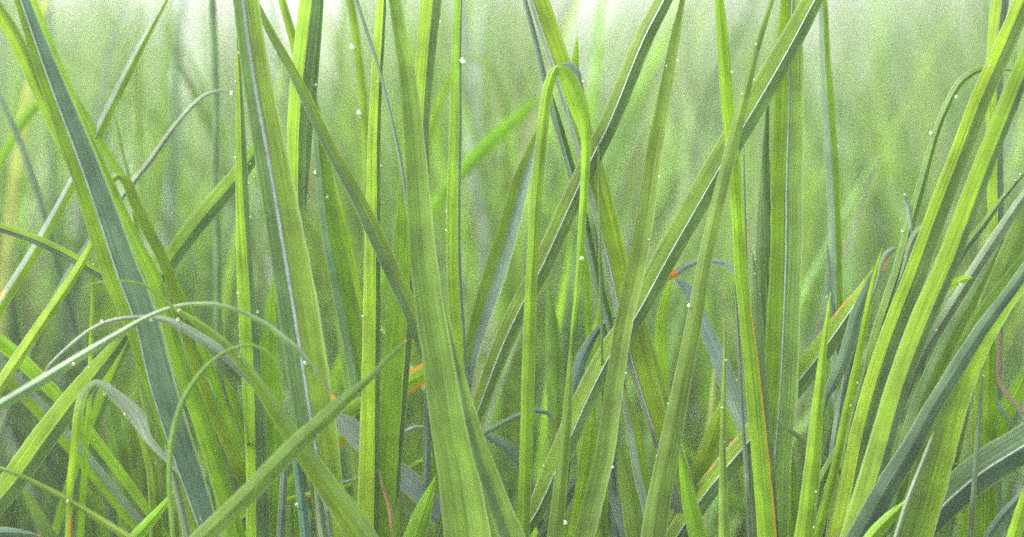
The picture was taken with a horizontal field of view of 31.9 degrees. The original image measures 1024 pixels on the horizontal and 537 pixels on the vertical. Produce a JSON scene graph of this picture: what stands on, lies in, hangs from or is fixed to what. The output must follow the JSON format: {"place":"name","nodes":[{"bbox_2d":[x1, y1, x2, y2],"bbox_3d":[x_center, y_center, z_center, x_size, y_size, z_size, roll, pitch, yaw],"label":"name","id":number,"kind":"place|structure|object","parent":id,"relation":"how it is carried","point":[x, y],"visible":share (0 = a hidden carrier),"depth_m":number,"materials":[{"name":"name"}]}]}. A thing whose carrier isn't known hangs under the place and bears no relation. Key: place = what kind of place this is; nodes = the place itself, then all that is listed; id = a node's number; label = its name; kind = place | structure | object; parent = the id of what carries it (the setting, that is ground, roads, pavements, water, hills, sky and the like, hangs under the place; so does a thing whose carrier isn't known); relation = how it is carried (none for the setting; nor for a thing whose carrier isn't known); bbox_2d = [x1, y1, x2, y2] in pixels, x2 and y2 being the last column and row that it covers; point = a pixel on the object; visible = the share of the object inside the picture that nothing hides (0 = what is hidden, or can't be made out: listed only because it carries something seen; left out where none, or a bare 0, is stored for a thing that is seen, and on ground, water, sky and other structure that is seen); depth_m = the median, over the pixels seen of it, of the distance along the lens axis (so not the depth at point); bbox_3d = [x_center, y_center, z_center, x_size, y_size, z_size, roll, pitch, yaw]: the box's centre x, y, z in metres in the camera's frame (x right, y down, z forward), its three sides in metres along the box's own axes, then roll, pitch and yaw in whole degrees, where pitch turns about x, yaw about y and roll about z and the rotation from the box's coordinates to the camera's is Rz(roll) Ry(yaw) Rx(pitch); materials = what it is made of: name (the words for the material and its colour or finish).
{"place":"outdoors","nodes":[
{"label":"outdoors","id":0,"kind":"place"},
{"bbox_2d":[0,0,1023,536],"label":"grass","id":1,"kind":"structure","parent":0,"point":[890,100],"depth_m":1.24,"materials":[{"name":"green plant"}]},
{"bbox_2d":[50,0,973,108],"label":"sky","id":2,"kind":"structure","parent":0,"point":[588,10],"materials":[{"name":"white"}]},
{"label":"ground","id":3,"kind":"structure","parent":0,"visible":0},
{"bbox_2d":[0,0,48,398],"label":"soft grass blade","id":4,"kind":"object","parent":3,"relation":"on","point":[11,210],"visible":0.5,"depth_m":0.93,"materials":[{"name":"green plant"}]},
{"bbox_2d":[0,238,64,536],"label":"soft grass blade","id":5,"kind":"object","parent":3,"relation":"on","point":[49,464],"visible":0.28,"depth_m":0.98,"materials":[{"name":"green plant"}]},
{"bbox_2d":[0,241,92,395],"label":"grass blade","id":6,"kind":"object","parent":3,"relation":"on","point":[20,354],"depth_m":0.71,"materials":[{"name":"green plant"}]},
{"bbox_2d":[45,1,66,459],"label":"soft grass blade","id":7,"kind":"object","parent":3,"relation":"on","point":[53,180],"visible":0.26,"depth_m":1.04,"materials":[{"name":"green plant"}]},
{"bbox_2d":[0,94,116,536],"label":"grass blade","id":8,"kind":"object","parent":3,"relation":"on","point":[109,511],"depth_m":0.78,"materials":[{"name":"green plant"}]},
{"bbox_2d":[0,334,127,515],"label":"grass blade","id":9,"kind":"object","parent":3,"relation":"on","point":[38,444],"depth_m":0.69,"materials":[{"name":"green plant"}]},
{"bbox_2d":[0,466,132,536],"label":"grass blade","id":10,"kind":"object","parent":3,"relation":"on","point":[112,527],"depth_m":0.67,"materials":[{"name":"green plant"}]},
{"bbox_2d":[0,355,148,536],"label":"grass blade","id":11,"kind":"object","parent":3,"relation":"on","point":[36,405],"depth_m":0.74,"materials":[{"name":"green plant"}]},
{"bbox_2d":[0,0,167,318],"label":"grass blade","id":12,"kind":"object","parent":3,"relation":"on","point":[17,278],"depth_m":0.73,"materials":[{"name":"green plant"}]},
{"bbox_2d":[0,332,169,536],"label":"grass blade","id":13,"kind":"object","parent":3,"relation":"on","point":[30,368],"depth_m":0.72,"materials":[{"name":"green plant"}]},
{"bbox_2d":[77,275,93,536],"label":"grass blade","id":14,"kind":"object","parent":3,"relation":"on","point":[81,515],"depth_m":0.72,"materials":[{"name":"green plant"}]},
{"bbox_2d":[0,0,182,536],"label":"grass blade","id":15,"kind":"object","parent":3,"relation":"on","point":[14,37],"depth_m":0.74,"materials":[{"name":"green plant"}]},
{"bbox_2d":[54,22,138,467],"bbox_3d":[-0.242,0.114,1.003,0.114,0.497,0.009,4,6,37],"label":"soft grass blade","id":16,"kind":"object","parent":3,"relation":"on","point":[82,237],"visible":0.37,"depth_m":1.00,"materials":[{"name":"green plant"}]},
{"bbox_2d":[0,90,229,444],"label":"grass blade","id":17,"kind":"object","parent":3,"relation":"on","point":[6,416],"depth_m":0.74,"materials":[{"name":"green plant"}]},
{"bbox_2d":[14,0,220,536],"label":"grass blade","id":18,"kind":"object","parent":3,"relation":"on","point":[112,249],"depth_m":0.68,"materials":[{"name":"green plant"}]},
{"bbox_2d":[105,400,135,533],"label":"grass blade","id":19,"kind":"object","parent":3,"relation":"on","point":[118,446],"depth_m":0.76,"materials":[{"name":"green plant"}]},
{"bbox_2d":[65,379,179,536],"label":"grass blade","id":20,"kind":"object","parent":3,"relation":"on","point":[135,415],"depth_m":0.67,"materials":[{"name":"green plant"}]},
{"bbox_2d":[31,0,245,536],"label":"grass blade","id":21,"kind":"object","parent":3,"relation":"on","point":[209,445],"depth_m":0.71,"materials":[{"name":"green plant"}]},
{"bbox_2d":[134,427,163,536],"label":"grass blade","id":22,"kind":"object","parent":3,"relation":"on","point":[154,497],"depth_m":0.71,"materials":[{"name":"green plant"}]},
{"bbox_2d":[52,143,255,536],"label":"grass blade","id":23,"kind":"object","parent":3,"relation":"on","point":[209,208],"depth_m":0.73,"materials":[{"name":"green plant"}]},
{"bbox_2d":[0,223,311,503],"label":"grass blade","id":24,"kind":"object","parent":3,"relation":"on","point":[62,252],"depth_m":0.71,"materials":[{"name":"green plant"}]},
{"bbox_2d":[74,91,245,462],"bbox_3d":[-0.128,0.157,0.759,0.109,0.478,0.022,-2,5,-23],"label":"grass blade","id":25,"kind":"object","parent":3,"relation":"on","point":[203,351],"depth_m":0.74,"materials":[{"name":"green plant"}]},
{"bbox_2d":[0,302,335,411],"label":"grass blade","id":26,"kind":"object","parent":3,"relation":"on","point":[33,385],"depth_m":0.67,"materials":[{"name":"green plant"}]},
{"bbox_2d":[162,0,183,529],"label":"soft grass blade","id":27,"kind":"object","parent":3,"relation":"on","point":[172,209],"visible":0.43,"depth_m":0.97,"materials":[{"name":"green plant"}]},
{"bbox_2d":[111,172,245,486],"bbox_3d":[-0.104,0.180,0.736,0.119,0.439,0.012,0,5,0],"label":"grass blade","id":28,"kind":"object","parent":3,"relation":"on","point":[230,448],"depth_m":0.72,"materials":[{"name":"green plant"}]},
{"bbox_2d":[43,315,343,536],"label":"grass blade","id":29,"kind":"object","parent":3,"relation":"on","point":[207,342],"depth_m":0.67,"materials":[{"name":"green plant"}]},
{"bbox_2d":[208,0,221,511],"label":"grass blade","id":30,"kind":"object","parent":3,"relation":"on","point":[217,311],"depth_m":0.78,"materials":[{"name":"green plant"}]},
{"bbox_2d":[167,344,283,536],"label":"grass blade","id":31,"kind":"object","parent":3,"relation":"on","point":[188,390],"depth_m":0.66,"materials":[{"name":"green plant"}]},
{"bbox_2d":[82,280,377,536],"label":"grass blade","id":32,"kind":"object","parent":3,"relation":"on","point":[349,518],"depth_m":0.66,"materials":[{"name":"green plant"}]},
{"bbox_2d":[196,29,295,462],"bbox_3d":[-0.153,0.106,0.983,0.119,0.518,0.002,3,6,30],"label":"soft grass blade","id":33,"kind":"object","parent":3,"relation":"on","point":[228,278],"visible":0.28,"depth_m":0.97,"materials":[{"name":"green plant"}]},
{"bbox_2d":[235,36,269,536],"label":"grass blade","id":34,"kind":"object","parent":3,"relation":"on","point":[257,509],"depth_m":0.71,"materials":[{"name":"green plant"}]},
{"bbox_2d":[260,280,283,536],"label":"grass blade","id":35,"kind":"object","parent":3,"relation":"on","point":[272,381],"depth_m":0.72,"materials":[{"name":"green plant"}]},
{"bbox_2d":[233,0,342,536],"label":"grass blade","id":36,"kind":"object","parent":3,"relation":"on","point":[299,318],"depth_m":0.68,"materials":[{"name":"green plant"}]},
{"bbox_2d":[189,339,407,536],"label":"grass blade","id":37,"kind":"object","parent":3,"relation":"on","point":[269,472],"depth_m":0.66,"materials":[{"name":"green plant"}]},
{"bbox_2d":[287,0,319,536],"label":"grass blade","id":38,"kind":"object","parent":3,"relation":"on","point":[305,37],"depth_m":0.71,"materials":[{"name":"green plant"}]},
{"bbox_2d":[288,0,323,536],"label":"grass blade","id":39,"kind":"object","parent":3,"relation":"on","point":[313,92],"depth_m":0.71,"materials":[{"name":"green plant"}]},
{"bbox_2d":[278,0,362,323],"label":"grass blade","id":40,"kind":"object","parent":3,"relation":"on","point":[287,19],"depth_m":0.75,"materials":[{"name":"green plant"}]},
{"bbox_2d":[313,97,362,421],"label":"grass blade","id":41,"kind":"object","parent":3,"relation":"on","point":[344,295],"depth_m":0.73,"materials":[{"name":"green plant"}]},
{"bbox_2d":[260,5,422,361],"bbox_3d":[-0.045,0.143,0.704,0.123,0.522,0.020,0,5,0],"label":"grass blade","id":42,"kind":"object","parent":3,"relation":"on","point":[396,280],"depth_m":0.69,"materials":[{"name":"green plant"}]},
{"bbox_2d":[347,0,368,251],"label":"grass blade","id":43,"kind":"object","parent":3,"relation":"on","point":[360,72],"depth_m":0.76,"materials":[{"name":"green plant"}]},
{"bbox_2d":[357,0,385,536],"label":"grass blade","id":44,"kind":"object","parent":3,"relation":"on","point":[368,499],"depth_m":0.70,"materials":[{"name":"green plant"}]},
{"bbox_2d":[355,0,406,214],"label":"grass blade","id":45,"kind":"object","parent":3,"relation":"on","point":[401,167],"depth_m":0.69,"materials":[{"name":"green plant"}]},
{"bbox_2d":[336,413,443,534],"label":"grass blade","id":46,"kind":"object","parent":3,"relation":"on","point":[348,427],"depth_m":0.72,"materials":[{"name":"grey plant"}]},
{"bbox_2d":[379,177,409,536],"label":"grass blade","id":47,"kind":"object","parent":3,"relation":"on","point":[393,377],"depth_m":0.70,"materials":[{"name":"green plant"}]},
{"bbox_2d":[394,271,413,514],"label":"grass blade","id":48,"kind":"object","parent":3,"relation":"on","point":[405,383],"depth_m":0.71,"materials":[{"name":"green plant"}]},
{"bbox_2d":[287,95,540,536],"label":"grass blade","id":49,"kind":"object","parent":3,"relation":"on","point":[483,148],"depth_m":0.85,"materials":[{"name":"green plant"}]},
{"bbox_2d":[403,476,435,536],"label":"grass blade","id":50,"kind":"object","parent":3,"relation":"on","point":[419,523],"depth_m":0.69,"materials":[{"name":"green plant"}]},
{"bbox_2d":[415,0,443,536],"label":"grass blade","id":51,"kind":"object","parent":3,"relation":"on","point":[428,27],"depth_m":0.69,"materials":[{"name":"green plant"}]},
{"bbox_2d":[389,0,490,536],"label":"grass blade","id":52,"kind":"object","parent":3,"relation":"on","point":[463,508],"depth_m":0.68,"materials":[{"name":"green plant"}]},
{"bbox_2d":[446,0,467,413],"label":"grass blade","id":53,"kind":"object","parent":3,"relation":"on","point":[453,262],"depth_m":0.70,"materials":[{"name":"green plant"}]},
{"bbox_2d":[462,0,500,477],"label":"soft grass blade","id":54,"kind":"object","parent":3,"relation":"on","point":[483,241],"visible":0.46,"depth_m":0.98,"materials":[{"name":"green plant"}]},
{"bbox_2d":[440,278,525,536],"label":"grass blade","id":55,"kind":"object","parent":3,"relation":"on","point":[505,519],"depth_m":0.67,"materials":[{"name":"green plant"}]},
{"bbox_2d":[465,56,520,499],"bbox_3d":[-0.002,0.139,0.945,0.021,0.498,0.049,4,6,36],"label":"grass blade","id":56,"kind":"object","parent":3,"relation":"on","point":[515,355],"depth_m":0.93,"materials":[{"name":"green plant"}]},
{"bbox_2d":[466,130,536,393],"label":"grass blade","id":57,"kind":"object","parent":3,"relation":"on","point":[497,264],"depth_m":0.73,"materials":[{"name":"green plant"}]},
{"bbox_2d":[471,0,575,399],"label":"soft grass blade","id":58,"kind":"object","parent":3,"relation":"on","point":[530,127],"visible":0.24,"depth_m":0.98,"materials":[{"name":"green plant"}]},
{"bbox_2d":[433,0,672,536],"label":"grass blade","id":59,"kind":"object","parent":3,"relation":"on","point":[550,247],"depth_m":0.70,"materials":[{"name":"green plant"}]},
{"bbox_2d":[517,64,590,536],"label":"grass blade","id":60,"kind":"object","parent":3,"relation":"on","point":[574,95],"depth_m":0.69,"materials":[{"name":"green plant"}]},
{"bbox_2d":[546,277,568,536],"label":"grass blade","id":61,"kind":"object","parent":3,"relation":"on","point":[555,389],"depth_m":0.75,"materials":[{"name":"green plant"}]},
{"bbox_2d":[547,338,572,536],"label":"grass blade","id":62,"kind":"object","parent":3,"relation":"on","point":[557,514],"depth_m":0.68,"materials":[{"name":"green plant"}]},
{"bbox_2d":[567,411,595,536],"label":"grass blade","id":63,"kind":"object","parent":3,"relation":"on","point":[587,454],"depth_m":0.73,"materials":[{"name":"green plant"}]},
{"bbox_2d":[572,36,596,450],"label":"grass blade","id":64,"kind":"object","parent":3,"relation":"on","point":[587,296],"depth_m":0.73,"materials":[{"name":"green plant"}]},
{"bbox_2d":[571,0,603,465],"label":"soft grass blade","id":65,"kind":"object","parent":3,"relation":"on","point":[593,91],"visible":0.32,"depth_m":1.03,"materials":[{"name":"green plant"}]},
{"bbox_2d":[552,96,626,412],"bbox_3d":[0.048,0.162,0.730,0.062,0.464,0.017,-2,5,-20],"label":"grass blade","id":66,"kind":"object","parent":3,"relation":"on","point":[570,169],"depth_m":0.71,"materials":[{"name":"green plant"}]},
{"bbox_2d":[567,316,615,489],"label":"grass blade","id":67,"kind":"object","parent":3,"relation":"on","point":[581,360],"depth_m":0.72,"materials":[{"name":"green plant"}]},
{"bbox_2d":[529,0,672,510],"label":"grass blade","id":68,"kind":"object","parent":3,"relation":"on","point":[640,363],"depth_m":0.70,"materials":[{"name":"green plant"}]},
{"bbox_2d":[598,128,607,536],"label":"grass blade","id":69,"kind":"object","parent":3,"relation":"on","point":[605,519],"depth_m":0.70,"materials":[{"name":"green plant"}]},
{"bbox_2d":[573,0,684,536],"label":"grass blade","id":70,"kind":"object","parent":3,"relation":"on","point":[593,499],"depth_m":0.69,"materials":[{"name":"green plant"}]},
{"bbox_2d":[617,447,642,536],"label":"grass blade","id":71,"kind":"object","parent":3,"relation":"on","point":[632,513],"depth_m":0.70,"materials":[{"name":"green plant"}]},
{"bbox_2d":[622,386,650,517],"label":"grass blade","id":72,"kind":"object","parent":3,"relation":"on","point":[640,468],"depth_m":0.70,"materials":[{"name":"green plant"}]},
{"bbox_2d":[611,0,679,189],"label":"soft grass blade","id":73,"kind":"object","parent":3,"relation":"on","point":[652,57],"visible":0.16,"depth_m":1.24,"materials":[{"name":"green plant"}]},
{"bbox_2d":[654,280,670,516],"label":"grass blade","id":74,"kind":"object","parent":3,"relation":"on","point":[660,337],"depth_m":0.72,"materials":[{"name":"green plant"}]},
{"bbox_2d":[643,320,703,522],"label":"grass blade","id":75,"kind":"object","parent":3,"relation":"on","point":[676,501],"depth_m":0.71,"materials":[{"name":"green plant"}]},
{"bbox_2d":[642,220,706,464],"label":"soft grass blade","id":76,"kind":"object","parent":3,"relation":"on","point":[671,341],"visible":0.39,"depth_m":0.89,"materials":[{"name":"green plant"}]},
{"bbox_2d":[529,0,823,535],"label":"grass blade","id":77,"kind":"object","parent":3,"relation":"on","point":[696,202],"depth_m":0.70,"materials":[{"name":"green plant"}]},
{"bbox_2d":[667,0,703,373],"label":"soft grass blade","id":78,"kind":"object","parent":3,"relation":"on","point":[681,187],"visible":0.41,"depth_m":1.05,"materials":[{"name":"green plant"}]},
{"bbox_2d":[679,451,706,536],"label":"grass blade","id":79,"kind":"object","parent":3,"relation":"on","point":[694,520],"depth_m":0.69,"materials":[{"name":"green plant"}]},
{"bbox_2d":[668,400,720,526],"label":"grass blade","id":80,"kind":"object","parent":3,"relation":"on","point":[703,460],"depth_m":0.71,"materials":[{"name":"green plant"}]},
{"bbox_2d":[641,0,773,536],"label":"grass blade","id":81,"kind":"object","parent":3,"relation":"on","point":[656,512],"depth_m":0.68,"materials":[{"name":"green plant"}]},
{"bbox_2d":[675,278,751,465],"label":"grass blade","id":82,"kind":"object","parent":3,"relation":"on","point":[712,345],"depth_m":0.71,"materials":[{"name":"green plant"}]},
{"bbox_2d":[719,317,729,536],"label":"grass blade","id":83,"kind":"object","parent":3,"relation":"on","point":[724,531],"depth_m":0.68,"materials":[{"name":"green plant"}]},
{"bbox_2d":[734,282,751,536],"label":"grass blade","id":84,"kind":"object","parent":3,"relation":"on","point":[747,501],"depth_m":0.70,"materials":[{"name":"green plant"}]},
{"bbox_2d":[715,0,776,536],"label":"grass blade","id":85,"kind":"object","parent":3,"relation":"on","point":[765,509],"depth_m":0.69,"materials":[{"name":"green plant"}]},
{"bbox_2d":[751,159,766,536],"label":"grass blade","id":86,"kind":"object","parent":3,"relation":"on","point":[760,262],"depth_m":0.72,"materials":[{"name":"green plant"}]},
{"bbox_2d":[751,254,778,536],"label":"grass blade","id":87,"kind":"object","parent":3,"relation":"on","point":[756,310],"depth_m":0.70,"materials":[{"name":"green plant"}]},
{"bbox_2d":[762,105,770,297],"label":"grass blade","id":88,"kind":"object","parent":3,"relation":"on","point":[766,176],"depth_m":0.71,"materials":[{"name":"green plant"}]},
{"bbox_2d":[667,266,874,536],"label":"grass blade","id":89,"kind":"object","parent":3,"relation":"on","point":[707,489],"depth_m":0.71,"materials":[{"name":"green plant"}]},
{"bbox_2d":[765,0,803,536],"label":"grass blade","id":90,"kind":"object","parent":3,"relation":"on","point":[782,341],"depth_m":0.70,"materials":[{"name":"green plant"}]},
{"bbox_2d":[794,291,830,536],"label":"grass blade","id":91,"kind":"object","parent":3,"relation":"on","point":[806,517],"depth_m":0.68,"materials":[{"name":"green plant"}]},
{"bbox_2d":[819,0,842,415],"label":"grass blade","id":92,"kind":"object","parent":3,"relation":"on","point":[832,175],"depth_m":0.75,"materials":[{"name":"green plant"}]},
{"bbox_2d":[815,248,881,536],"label":"grass blade","id":93,"kind":"object","parent":3,"relation":"on","point":[823,511],"depth_m":0.69,"materials":[{"name":"green plant"}]},
{"bbox_2d":[823,268,874,418],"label":"grass blade","id":94,"kind":"object","parent":3,"relation":"on","point":[839,369],"depth_m":0.70,"materials":[{"name":"green plant"}]},
{"bbox_2d":[826,0,1023,536],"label":"grass blade","id":95,"kind":"object","parent":3,"relation":"on","point":[909,290],"depth_m":0.69,"materials":[{"name":"green plant"}]},
{"bbox_2d":[840,44,1023,536],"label":"grass blade","id":96,"kind":"object","parent":3,"relation":"on","point":[915,336],"depth_m":0.68,"materials":[{"name":"green plant"}]},
{"bbox_2d":[844,261,1023,536],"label":"grass blade","id":97,"kind":"object","parent":3,"relation":"on","point":[877,503],"depth_m":0.68,"materials":[{"name":"green plant"}]},
{"bbox_2d":[862,66,1011,373],"bbox_3d":[0.154,0.163,0.717,0.098,0.485,0.012,0,5,-5],"label":"grass blade","id":98,"kind":"object","parent":3,"relation":"on","point":[915,205],"depth_m":0.70,"materials":[{"name":"green plant"}]},
{"bbox_2d":[882,243,1000,536],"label":"grass blade","id":99,"kind":"object","parent":3,"relation":"on","point":[937,364],"depth_m":0.70,"materials":[{"name":"green plant"}]},
{"bbox_2d":[887,421,1023,536],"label":"grass blade","id":100,"kind":"object","parent":3,"relation":"on","point":[1001,457],"depth_m":0.69,"materials":[{"name":"green plant"}]},
{"bbox_2d":[889,252,1023,536],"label":"grass blade","id":101,"kind":"object","parent":3,"relation":"on","point":[921,517],"depth_m":0.69,"materials":[{"name":"green plant"}]},
{"bbox_2d":[901,189,1023,415],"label":"grass blade","id":102,"kind":"object","parent":3,"relation":"on","point":[973,271],"depth_m":0.70,"materials":[{"name":"green plant"}]},
{"bbox_2d":[909,0,1020,372],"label":"soft grass blade","id":103,"kind":"object","parent":3,"relation":"on","point":[1016,354],"visible":0.39,"depth_m":1.18,"materials":[{"name":"green plant"}]},
{"bbox_2d":[967,376,982,536],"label":"grass blade","id":104,"kind":"object","parent":3,"relation":"on","point":[970,533],"depth_m":0.69,"materials":[{"name":"green plant"}]},
{"bbox_2d":[967,339,996,536],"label":"grass blade","id":105,"kind":"object","parent":3,"relation":"on","point":[986,509],"depth_m":0.71,"materials":[{"name":"green plant"}]},
{"bbox_2d":[959,366,1023,536],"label":"grass blade","id":106,"kind":"object","parent":3,"relation":"on","point":[1016,390],"depth_m":0.71,"materials":[{"name":"green plant"}]},
{"bbox_2d":[986,0,1008,536],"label":"grass blade","id":107,"kind":"object","parent":3,"relation":"on","point":[997,17],"depth_m":0.72,"materials":[{"name":"green plant"}]},
{"bbox_2d":[975,206,1023,312],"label":"grass blade","id":108,"kind":"object","parent":3,"relation":"on","point":[1011,251],"depth_m":0.71,"materials":[{"name":"green plant"}]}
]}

